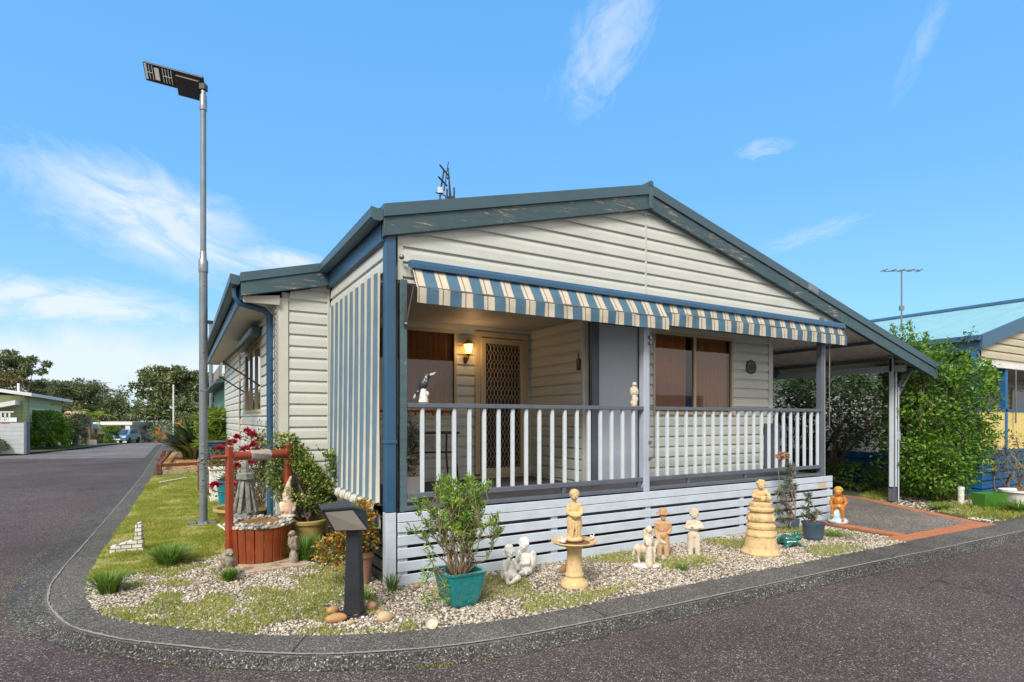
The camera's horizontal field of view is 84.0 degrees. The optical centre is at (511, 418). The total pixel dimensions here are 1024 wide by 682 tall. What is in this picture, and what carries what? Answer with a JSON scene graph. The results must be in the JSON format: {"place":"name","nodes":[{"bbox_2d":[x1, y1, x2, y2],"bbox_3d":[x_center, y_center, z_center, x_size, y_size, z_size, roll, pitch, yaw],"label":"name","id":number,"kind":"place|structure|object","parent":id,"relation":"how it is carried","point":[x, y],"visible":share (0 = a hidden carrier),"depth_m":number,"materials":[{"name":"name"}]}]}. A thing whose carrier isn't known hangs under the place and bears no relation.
{"place":"outdoors","nodes":[
{"label":"outdoors","id":0,"kind":"place"},
{"bbox_2d":[0,383,72,448],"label":"house","id":1,"kind":"structure","parent":0,"point":[20,405],"depth_m":29.52,"materials":[{"name":"white metal"}]},
{"bbox_2d":[0,445,98,454],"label":"verge","id":2,"kind":"structure","parent":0,"point":[52,448],"depth_m":31.18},
{"bbox_2d":[0,437,9,453],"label":"shrub","id":3,"kind":"object","parent":2,"relation":"on","point":[2,448],"visible":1,"depth_m":26.32,"materials":[{"name":"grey plant"}]},
{"bbox_2d":[0,422,29,453],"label":"wall","id":4,"kind":"structure","parent":2,"relation":"on","point":[15,437],"depth_m":26.60,"materials":[{"name":"stone"}]},
{"bbox_2d":[0,417,17,423],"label":"sign","id":5,"kind":"object","parent":4,"relation":"on","point":[8,420],"visible":1,"depth_m":26.61,"materials":[{"name":"white"}]},
{"bbox_2d":[30,409,75,448],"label":"shrub","id":6,"kind":"object","parent":2,"relation":"on","point":[39,431],"visible":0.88,"depth_m":30.93,"materials":[{"name":"green plant"}]},
{"bbox_2d":[59,410,91,445],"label":"shrub","id":7,"kind":"object","parent":2,"relation":"on","point":[76,423],"visible":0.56,"depth_m":33.98,"materials":[{"name":"green plant"}]},
{"bbox_2d":[0,445,155,458],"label":"side road","id":8,"kind":"structure","parent":0,"point":[133,451],"depth_m":27.60,"materials":[{"name":"asphalt"}]},
{"bbox_2d":[57,442,126,445],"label":"verge","id":9,"kind":"structure","parent":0,"point":[97,444],"depth_m":45.62,"materials":[{"name":"plant"}]},
{"bbox_2d":[0,369,29,389],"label":"tree","id":10,"kind":"object","parent":9,"relation":"on","point":[4,382],"visible":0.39,"depth_m":70.12,"materials":[{"name":"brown plant"}]},
{"bbox_2d":[0,348,53,393],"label":"tree","id":11,"kind":"object","parent":9,"relation":"on","point":[9,358],"visible":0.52,"depth_m":74.85,"materials":[{"name":"green plant"}]},
{"bbox_2d":[35,377,108,421],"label":"tree","id":12,"kind":"object","parent":9,"relation":"on","point":[78,396],"visible":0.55,"depth_m":78.98,"materials":[{"name":"green plant"}]},
{"bbox_2d":[72,432,100,443],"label":"shrub","id":13,"kind":"object","parent":9,"relation":"on","point":[94,436],"visible":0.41,"depth_m":45.94,"materials":[{"name":"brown plant"}]},
{"bbox_2d":[45,379,133,421],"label":"tree","id":14,"kind":"object","parent":9,"relation":"on","point":[94,397],"visible":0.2,"depth_m":83.87,"materials":[{"name":"green plant"}]},
{"bbox_2d":[67,409,118,443],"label":"tree","id":15,"kind":"object","parent":9,"relation":"on","point":[96,413],"visible":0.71,"depth_m":43.91,"materials":[{"name":"green plant"}]},
{"bbox_2d":[102,425,122,442],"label":"shrub","id":16,"kind":"object","parent":9,"relation":"on","point":[111,432],"visible":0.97,"depth_m":51.77,"materials":[{"name":"green plant"}]},
{"bbox_2d":[90,397,146,421],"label":"tree","id":17,"kind":"object","parent":9,"relation":"on","point":[123,413],"visible":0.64,"depth_m":80.99,"materials":[{"name":"green plant"}]},
{"bbox_2d":[111,429,140,442],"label":"parked car","id":18,"kind":"object","parent":9,"relation":"on","point":[128,435],"visible":0.62,"depth_m":56.19,"materials":[{"name":"paint"}]},
{"bbox_2d":[110,442,164,445],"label":"side road","id":19,"kind":"structure","parent":0,"point":[152,443],"depth_m":42.58,"materials":[{"name":"asphalt"}]},
{"bbox_2d":[208,320,212,416],"bbox_3d":[-15.384,-1.675,28.645,0.600,6.550,0.240,0,0,-30],"label":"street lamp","id":20,"kind":"object","parent":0,"point":[210,322],"visible":0.29,"depth_m":28.67,"materials":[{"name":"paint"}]},
{"bbox_2d":[0,443,1023,681],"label":"road","id":21,"kind":"structure","parent":0,"point":[959,618],"depth_m":4.38,"materials":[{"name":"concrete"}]},
{"bbox_2d":[4,444,1023,670],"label":"gutter pan","id":22,"kind":"object","parent":21,"relation":"on","point":[24,601],"visible":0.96,"depth_m":4.53,"materials":[{"name":"concrete"}]},
{"bbox_2d":[44,443,1023,656],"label":"kerb","id":23,"kind":"structure","parent":21,"relation":"on","point":[67,594],"depth_m":4.69,"materials":[{"name":"concrete"}]},
{"bbox_2d":[47,447,1023,653],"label":"kerb edge line","id":24,"kind":"object","parent":23,"relation":"on","point":[55,612],"visible":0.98,"depth_m":4.37,"materials":[{"name":"concrete"}]},
{"bbox_2d":[0,0,1023,421],"label":"sky","id":25,"kind":"structure","parent":0,"point":[844,142],"materials":[{"name":"blue"}]},
{"bbox_2d":[154,443,1023,570],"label":"yard ground","id":26,"kind":"structure","parent":0,"point":[851,492],"depth_m":10.11,"materials":[{"name":"plant"}]},
{"bbox_2d":[88,475,224,580],"bbox_3d":[-6.488,1.598,11.374,1.887,0.001,12.400,0,0,-30],"label":"lawn base","id":27,"kind":"object","parent":26,"relation":"on","point":[130,535],"visible":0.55,"depth_m":7.86,"materials":[{"name":"plant"}]},
{"bbox_2d":[110,522,144,553],"bbox_3d":[-4.626,1.427,6.845,0.340,0.345,0.110,0,0,-22],"label":"brick ornament","id":28,"kind":"object","parent":27,"relation":"on","point":[137,542],"visible":0.9,"depth_m":6.83,"materials":[{"name":"brick"}]},
{"bbox_2d":[130,540,205,566],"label":"grass tuft","id":29,"kind":"object","parent":27,"relation":"on","point":[165,555],"visible":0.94,"depth_m":6.23,"materials":[{"name":"plant"}]},
{"bbox_2d":[142,61,218,525],"bbox_3d":[-5.046,-1.913,8.686,1.207,7.027,0.322,0,0,9],"label":"street lamp","id":30,"kind":"object","parent":27,"relation":"on","point":[190,85],"visible":0.98,"depth_m":8.56,"materials":[{"name":"metal"}]},
{"bbox_2d":[189,402,226,462],"bbox_3d":[-7.806,0.571,14.868,1.317,2.102,1.577,0,0,-30],"label":"dracaena","id":31,"kind":"object","parent":27,"relation":"on","point":[216,427],"visible":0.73,"depth_m":14.71,"materials":[{"name":"green plant"}]},
{"bbox_2d":[208,466,224,501],"bbox_3d":[-5.792,1.280,11.260,0.380,0.640,0.540,0,0,-30],"label":"planter","id":32,"kind":"object","parent":27,"relation":"on","point":[212,476],"visible":0.41,"depth_m":11.00,"materials":[{"name":"white paint"}]},
{"bbox_2d":[197,441,235,489],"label":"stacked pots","id":33,"kind":"object","parent":27,"relation":"on","point":[223,443],"visible":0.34,"depth_m":11.97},
{"bbox_2d":[216,475,235,504],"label":"potted plant","id":34,"kind":"object","parent":27,"relation":"on","point":[221,497],"visible":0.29,"depth_m":10.50,"materials":[{"name":"teal ceramic"}]},
{"bbox_2d":[195,419,266,527],"bbox_3d":[-3.660,0.773,8.036,1.428,1.653,1.259,0,0,-30],"label":"rose bush","id":35,"kind":"object","parent":27,"relation":"on","point":[219,510],"visible":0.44,"depth_m":7.91,"materials":[{"name":"red plant"}]},
{"bbox_2d":[234,460,258,517],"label":"garden tower","id":36,"kind":"structure","parent":27,"relation":"on","point":[245,477],"depth_m":7.13,"materials":[{"name":"grey wood"}]},
{"bbox_2d":[156,447,224,474],"bbox_3d":[-11.715,1.433,21.837,3.045,0.355,11.061,0,0,-30],"label":"sleeper edging","id":37,"kind":"object","parent":26,"relation":"on","point":[164,456],"visible":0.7,"depth_m":16.72,"materials":[{"name":"wood"}]},
{"bbox_2d":[162,452,222,469],"bbox_3d":[-12.044,1.588,22.316,2.880,0.001,11.900,0,0,-30],"label":"mulch bed","id":38,"kind":"object","parent":26,"relation":"on","point":[173,456],"visible":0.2,"depth_m":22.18,"materials":[{"name":"wood"}]},
{"bbox_2d":[146,418,212,458],"bbox_3d":[-12.575,0.705,22.621,3.753,1.790,3.745,0,0,-30],"label":"strelitzia","id":39,"kind":"object","parent":38,"relation":"on","point":[181,441],"visible":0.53,"depth_m":21.91,"materials":[{"name":"green plant"}]},
{"bbox_2d":[208,380,224,459],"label":"house","id":40,"kind":"structure","parent":26,"relation":"on","point":[217,388],"depth_m":22.77,"materials":[{"name":"metal"}]},
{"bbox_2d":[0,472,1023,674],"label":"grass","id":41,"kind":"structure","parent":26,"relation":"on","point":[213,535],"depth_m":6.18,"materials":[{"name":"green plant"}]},
{"bbox_2d":[85,488,1005,635],"bbox_3d":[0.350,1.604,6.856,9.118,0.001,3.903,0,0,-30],"label":"gravel base","id":42,"kind":"object","parent":26,"relation":"on","point":[444,622],"visible":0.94,"depth_m":5.22,"materials":[{"name":"beige gravel"}]},
{"bbox_2d":[77,567,134,594],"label":"grass tuft","id":43,"kind":"object","parent":42,"relation":"on","point":[106,583],"visible":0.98,"depth_m":5.20,"materials":[{"name":"plant"}]},
{"bbox_2d":[216,549,237,579],"bbox_3d":[-2.882,1.466,5.768,0.172,0.298,0.214,0,0,43],"label":"bird statue","id":44,"kind":"object","parent":42,"relation":"on","point":[228,557],"visible":0.74,"depth_m":5.72,"materials":[{"name":"stone"}]},
{"bbox_2d":[214,565,242,581],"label":"grass tuft","id":45,"kind":"object","parent":42,"relation":"on","point":[229,575],"visible":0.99,"depth_m":5.61,"materials":[{"name":"plant"}]},
{"bbox_2d":[236,556,310,574],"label":"concrete slab","id":46,"kind":"structure","parent":42,"relation":"on","point":[263,567],"depth_m":6.09,"materials":[{"name":"concrete"}]},
{"bbox_2d":[210,444,293,563],"bbox_3d":[-2.891,0.940,6.442,0.799,1.280,0.742,0,0,-16],"label":"wishing well","id":47,"kind":"object","parent":46,"relation":"on","point":[257,539],"visible":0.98,"depth_m":6.17,"materials":[{"name":"wood"}]},
{"bbox_2d":[279,476,296,517],"bbox_3d":[-2.630,0.922,6.680,0.194,0.494,0.167,0,0,-21],"label":"gnome","id":48,"kind":"object","parent":47,"relation":"on","point":[287,505],"visible":0.91,"depth_m":6.63,"materials":[{"name":"ceramic"}]},
{"bbox_2d":[288,530,300,562],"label":"bird statue","id":49,"kind":"object","parent":42,"relation":"on","point":[294,541],"visible":0.93,"depth_m":6.20,"materials":[{"name":"stone"}]},
{"bbox_2d":[263,431,336,543],"bbox_3d":[-2.583,0.871,6.920,0.837,1.458,0.814,0,0,-30],"label":"potted shrub","id":50,"kind":"object","parent":42,"relation":"on","point":[307,519],"visible":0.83,"depth_m":6.81,"materials":[{"name":"green plant"}]},
{"bbox_2d":[282,532,321,560],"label":"grass tuft","id":51,"kind":"object","parent":42,"relation":"on","point":[306,550],"visible":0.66,"depth_m":6.34,"materials":[{"name":"plant"}]},
{"bbox_2d":[326,605,338,614],"bbox_3d":[-1.474,1.580,4.680,0.078,0.080,0.112,-6,1,43],"label":"rock","id":52,"kind":"object","parent":42,"relation":"on","point":[334,608],"visible":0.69,"depth_m":4.66,"materials":[{"name":"stone"}]},
{"bbox_2d":[325,613,346,622],"bbox_3d":[-1.391,1.577,4.500,0.172,0.076,0.090,-5,-1,-13],"label":"rock","id":53,"kind":"object","parent":42,"relation":"on","point":[335,617],"visible":1,"depth_m":4.47,"materials":[{"name":"stone"}]},
{"bbox_2d":[319,499,369,619],"bbox_3d":[-1.375,1.141,4.644,0.440,0.918,0.419,0,0,-30],"label":"solar light","id":54,"kind":"object","parent":42,"relation":"on","point":[349,517],"visible":0.96,"depth_m":4.57,"materials":[{"name":"grey plastic"}]},
{"bbox_2d":[309,496,382,583],"bbox_3d":[-1.583,1.171,5.435,0.702,0.858,0.501,0,0,-30],"label":"potted shrub","id":55,"kind":"object","parent":42,"relation":"on","point":[339,540],"visible":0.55,"depth_m":5.40,"materials":[{"name":"green plant"}]},
{"bbox_2d":[364,585,375,600],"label":"grass tuft","id":56,"kind":"object","parent":42,"relation":"on","point":[366,594],"visible":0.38,"depth_m":5.05,"materials":[{"name":"plant"}]},
{"bbox_2d":[376,611,392,622],"bbox_3d":[-1.009,1.572,4.511,0.132,0.092,0.122,0,-1,-30],"label":"rock","id":57,"kind":"object","parent":42,"relation":"on","point":[383,616],"visible":0.93,"depth_m":4.47,"materials":[{"name":"stone"}]},
{"bbox_2d":[381,569,405,590],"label":"grass tuft","id":58,"kind":"object","parent":42,"relation":"on","point":[391,585],"visible":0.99,"depth_m":5.30,"materials":[{"name":"plant"}]},
{"bbox_2d":[426,616,437,628],"bbox_3d":[-0.621,1.573,4.369,0.096,0.096,0.046,-13,-32,-30],"label":"shell dish","id":59,"kind":"object","parent":42,"relation":"on","point":[431,622],"visible":1,"depth_m":4.37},
{"bbox_2d":[404,471,504,611],"bbox_3d":[-0.451,1.027,4.862,0.777,1.180,0.875,0,0,24],"label":"potted plant","id":60,"kind":"object","parent":42,"relation":"on","point":[460,584],"visible":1,"depth_m":4.83,"materials":[{"name":"green plant"}]},
{"bbox_2d":[501,544,520,585],"bbox_3d":[-0.018,1.416,5.560,0.179,0.374,0.230,0,0,-20],"label":"cherub statue","id":61,"kind":"object","parent":42,"relation":"on","point":[509,564],"visible":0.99,"depth_m":5.54,"materials":[{"name":"white paint"}]},
{"bbox_2d":[514,536,536,575],"bbox_3d":[0.116,1.404,5.810,0.225,0.398,0.266,0,0,30],"label":"cherub statue","id":62,"kind":"object","parent":42,"relation":"on","point":[526,561],"visible":0.89,"depth_m":5.79,"materials":[{"name":"white paint"}]},
{"bbox_2d":[551,536,597,588],"bbox_3d":[0.600,1.383,5.474,0.444,0.434,0.444,0,0,-36],"label":"bird bath","id":63,"kind":"object","parent":42,"relation":"on","point":[573,578],"visible":0.93,"depth_m":5.41,"materials":[{"name":"stone"}]},
{"bbox_2d":[566,489,583,542],"bbox_3d":[0.604,0.932,5.471,0.167,0.518,0.158,0,0,39],"label":"girl statue","id":64,"kind":"object","parent":63,"relation":"on","point":[574,511],"visible":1,"depth_m":5.43,"materials":[{"name":"beige ceramic"}]},
{"bbox_2d":[632,526,665,568],"bbox_3d":[1.492,1.379,6.168,0.379,0.460,0.215,0,0,-6],"label":"donkey statue","id":65,"kind":"object","parent":42,"relation":"on","point":[648,548],"visible":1,"depth_m":6.12,"materials":[{"name":"white paint"}]},
{"bbox_2d":[654,507,671,558],"bbox_3d":[1.736,1.311,6.544,0.178,0.578,0.178,0,0,41],"label":"man statue","id":66,"kind":"object","parent":42,"relation":"on","point":[663,528],"visible":0.86,"depth_m":6.51,"materials":[{"name":"orange ceramic"}]},
{"bbox_2d":[684,508,703,555],"bbox_3d":[2.137,1.335,6.677,0.222,0.569,0.133,0,0,12],"label":"boy statue","id":67,"kind":"object","parent":42,"relation":"on","point":[693,525],"visible":0.92,"depth_m":6.65,"materials":[{"name":"stone"}]},
{"bbox_2d":[740,500,781,556],"bbox_3d":[2.970,1.294,6.790,0.456,0.612,0.456,0,0,-30],"label":"pot pedestal","id":68,"kind":"object","parent":42,"relation":"on","point":[760,537],"visible":0.99,"depth_m":6.66,"materials":[{"name":"beige stone"}]},
{"bbox_2d":[752,479,771,501],"bbox_3d":[2.968,0.856,6.773,0.216,0.274,0.152,0,0,15],"label":"cherub bust","id":69,"kind":"object","parent":68,"relation":"on","point":[761,495],"visible":1,"depth_m":6.75,"materials":[{"name":"beige ceramic"}]},
{"bbox_2d":[772,461,799,528],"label":"potted plant","id":70,"kind":"object","parent":42,"relation":"on","point":[792,520],"visible":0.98,"depth_m":8.19,"materials":[{"name":"green plant"}]},
{"bbox_2d":[774,451,790,515],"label":"dried flower","id":71,"kind":"object","parent":70,"relation":"in","point":[779,455],"visible":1,"depth_m":8.01,"materials":[{"name":"brown plant"}]},
{"bbox_2d":[777,531,804,547],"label":"frog statue","id":72,"kind":"object","parent":42,"relation":"on","point":[795,538],"visible":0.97,"depth_m":7.12,"materials":[{"name":"ceramic"}]},
{"bbox_2d":[799,489,825,540],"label":"potted plant","id":73,"kind":"object","parent":42,"relation":"on","point":[813,528],"visible":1,"depth_m":7.46,"materials":[{"name":"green plant"}]},
{"bbox_2d":[208,180,942,586],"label":"house","id":74,"kind":"structure","parent":26,"relation":"on","point":[538,332],"depth_m":7.35,"materials":[{"name":"white wood"}]},
{"bbox_2d":[244,340,261,412],"bbox_3d":[-4.251,-0.640,9.641,0.312,1.140,2.390,0,0,-30],"label":"side window","id":75,"kind":"structure","parent":74,"relation":"in","point":[253,367],"depth_m":9.62,"materials":[{"name":"glass"}]},
{"bbox_2d":[407,411,425,501],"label":"potted plant","id":76,"kind":"object","parent":74,"relation":"on","point":[413,482],"visible":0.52,"depth_m":6.06,"materials":[{"name":"green plant"}]},
{"bbox_2d":[379,324,457,418],"bbox_3d":[-1.507,-0.635,7.931,1.540,1.330,0.312,0,0,-30],"label":"verandah window","id":77,"kind":"structure","parent":74,"relation":"in","point":[429,350],"depth_m":8.09,"materials":[{"name":"glass"}]},
{"bbox_2d":[413,372,435,403],"bbox_3d":[-0.872,-0.294,5.652,0.224,0.340,0.107,0,0,33],"label":"crow figurine","id":78,"kind":"object","parent":74,"relation":"on","point":[422,390],"visible":0.97,"depth_m":5.63,"materials":[{"name":"ceramic"}]},
{"bbox_2d":[410,431,459,480],"bbox_3d":[-1.093,0.526,7.520,0.719,0.711,0.400,0,0,-30],"label":"side table","id":79,"kind":"object","parent":74,"relation":"on","point":[442,432],"visible":0.42,"depth_m":7.53,"materials":[{"name":"black metal"}]},
{"bbox_2d":[435,162,452,198],"bbox_3d":[-1.090,-3.354,9.251,0.315,1.651,0.052,0,0,0],"label":"antenna","id":80,"kind":"object","parent":74,"relation":"on","point":[449,196],"visible":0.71,"depth_m":9.24,"materials":[{"name":"black metal"}]},
{"bbox_2d":[438,164,454,198],"bbox_3d":[-1.066,-3.203,9.000,0.364,1.474,0.238,0,0,-44],"label":"antenna","id":81,"kind":"object","parent":74,"relation":"on","point":[440,190],"visible":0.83,"depth_m":8.99,"materials":[{"name":"black metal"}]},
{"bbox_2d":[474,331,527,474],"bbox_3d":[-0.137,-0.220,8.520,0.900,2.120,0.137,0,0,-30],"label":"security door","id":82,"kind":"structure","parent":74,"relation":"in","point":[501,359],"depth_m":8.52,"materials":[{"name":"beige metal"}]},
{"bbox_2d":[602,324,637,479],"bbox_3d":[1.471,-0.205,7.839,0.670,2.150,0.035,0,0,-30],"label":"lilac door","id":83,"kind":"structure","parent":74,"relation":"in","point":[619,343],"depth_m":7.81,"materials":[{"name":"paint"}]},
{"bbox_2d":[629,382,637,405],"bbox_3d":[1.515,-0.293,7.063,0.107,0.324,0.106,0,0,-11],"label":"bird figurine","id":84,"kind":"object","parent":74,"relation":"on","point":[633,392],"visible":0.98,"depth_m":7.03,"materials":[{"name":"ceramic"}]},
{"bbox_2d":[652,330,733,414],"bbox_3d":[2.684,-0.665,8.666,1.760,1.270,0.312,0,0,-30],"label":"front window","id":85,"kind":"structure","parent":74,"relation":"in","point":[692,370],"depth_m":8.72,"materials":[{"name":"beige glass"}]},
{"bbox_2d":[763,423,798,473],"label":"gate","id":86,"kind":"structure","parent":74,"relation":"on","point":[772,443],"depth_m":8.71,"materials":[{"name":"wood"}]},
{"bbox_2d":[799,458,887,490],"bbox_3d":[7.549,1.292,13.238,1.209,0.778,2.283,0,0,-30],"label":"shrub","id":87,"kind":"object","parent":26,"relation":"on","point":[867,483],"visible":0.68,"depth_m":12.76,"materials":[{"name":"green plant"}]},
{"bbox_2d":[773,373,914,484],"bbox_3d":[7.482,0.080,14.396,2.493,3.123,4.942,0,0,-30],"label":"shrub","id":88,"kind":"object","parent":26,"relation":"on","point":[799,396],"visible":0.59,"depth_m":13.54,"materials":[{"name":"green plant"}]},
{"bbox_2d":[866,319,1005,501],"bbox_3d":[8.350,-0.101,11.267,2.230,3.816,2.426,0,0,39],"label":"shrub","id":89,"kind":"object","parent":26,"relation":"on","point":[948,473],"visible":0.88,"depth_m":10.95,"materials":[{"name":"green plant"}]},
{"bbox_2d":[920,501,963,510],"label":"grass tuft","id":90,"kind":"object","parent":26,"relation":"on","point":[941,507],"visible":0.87,"depth_m":10.05,"materials":[{"name":"plant"}]},
{"bbox_2d":[957,486,964,504],"bbox_3d":[8.384,1.433,10.626,0.112,0.335,0.112,0,0,-30],"label":"drain pipe","id":91,"kind":"object","parent":26,"relation":"on","point":[960,489],"visible":0.94,"depth_m":10.59,"materials":[{"name":"white paint"}]},
{"bbox_2d":[970,491,1008,508],"bbox_3d":[8.568,1.464,10.212,0.540,0.272,0.260,0,0,-13],"label":"planter","id":92,"kind":"object","parent":26,"relation":"on","point":[981,499],"visible":0.77,"depth_m":10.12,"materials":[{"name":"green plastic"}]},
{"bbox_2d":[984,428,1021,491],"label":"shrub","id":93,"kind":"object","parent":26,"relation":"on","point":[1010,478],"visible":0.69,"depth_m":11.78,"materials":[{"name":"green plant"}]},
{"bbox_2d":[992,496,1023,512],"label":"grass tuft","id":94,"kind":"object","parent":26,"relation":"on","point":[1014,505],"visible":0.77,"depth_m":9.83,"materials":[{"name":"plant"}]},
{"bbox_2d":[998,431,1023,503],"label":"planter","id":95,"kind":"object","parent":26,"relation":"on","point":[1018,491],"visible":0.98,"depth_m":10.32,"materials":[{"name":"grey plant"}]},
{"bbox_2d":[824,495,968,533],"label":"driveway","id":96,"kind":"structure","parent":0,"point":[866,513],"depth_m":9.09,"materials":[{"name":"grey concrete"}]},
{"bbox_2d":[773,298,1023,495],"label":"house","id":97,"kind":"structure","parent":0,"point":[999,327],"depth_m":13.31,"materials":[{"name":"yellow metal"}]},
{"bbox_2d":[880,269,922,330],"bbox_3d":[10.436,-3.166,15.241,1.020,1.685,0.280,0,0,-2],"label":"antenna","id":98,"kind":"object","parent":97,"relation":"on","point":[901,308],"visible":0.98,"depth_m":15.23,"materials":[{"name":"metal"}]},
{"bbox_2d":[1010,389,1023,409],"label":"window","id":99,"kind":"structure","parent":97,"relation":"in","point":[1020,392],"depth_m":17.23,"materials":[{"name":"grey glass"}]},
{"bbox_2d":[818,494,995,541],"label":"brick paving","id":100,"kind":"structure","parent":0,"point":[971,524],"depth_m":8.30,"materials":[{"name":"orange brick"}]},
{"bbox_2d":[828,486,847,524],"bbox_3d":[4.936,1.319,8.618,0.277,0.582,0.259,0,0,41],"label":"cherub statue","id":101,"kind":"object","parent":100,"relation":"on","point":[836,513],"visible":1,"depth_m":8.59,"materials":[{"name":"orange ceramic"}]},
{"bbox_3d":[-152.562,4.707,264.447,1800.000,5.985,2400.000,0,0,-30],"label":"ground","id":102,"kind":"structure","parent":0,"visible":0},
{"bbox_2d":[14,377,93,412],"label":"tree","id":103,"kind":"object","parent":102,"relation":"on","point":[47,382],"visible":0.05,"depth_m":88.20,"materials":[{"name":"green plant"}]},
{"bbox_2d":[93,422,167,442],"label":"house","id":104,"kind":"structure","parent":102,"relation":"on","point":[125,425],"depth_m":60.00,"materials":[{"name":"white metal"}]},
{"bbox_2d":[141,424,154,442],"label":"shrub","id":105,"kind":"object","parent":102,"relation":"on","point":[146,439],"visible":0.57,"depth_m":61.64,"materials":[{"name":"green plant"}]},
{"bbox_2d":[127,363,193,441],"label":"tree","id":106,"kind":"object","parent":102,"relation":"on","point":[141,393],"visible":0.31,"depth_m":61.23,"materials":[{"name":"green plant"}]},
{"bbox_2d":[129,364,213,421],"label":"tree","id":107,"kind":"object","parent":102,"relation":"on","point":[176,376],"visible":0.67,"depth_m":56.95,"materials":[{"name":"green plant"}]},
{"bbox_2d":[146,411,198,442],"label":"shrub","id":108,"kind":"object","parent":102,"relation":"on","point":[186,415],"visible":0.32,"depth_m":52.05,"materials":[{"name":"green plant"}]},
{"bbox_2d":[184,373,224,420],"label":"tree","id":109,"kind":"object","parent":102,"relation":"on","point":[186,395],"visible":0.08,"depth_m":58.50,"materials":[{"name":"green plant"}]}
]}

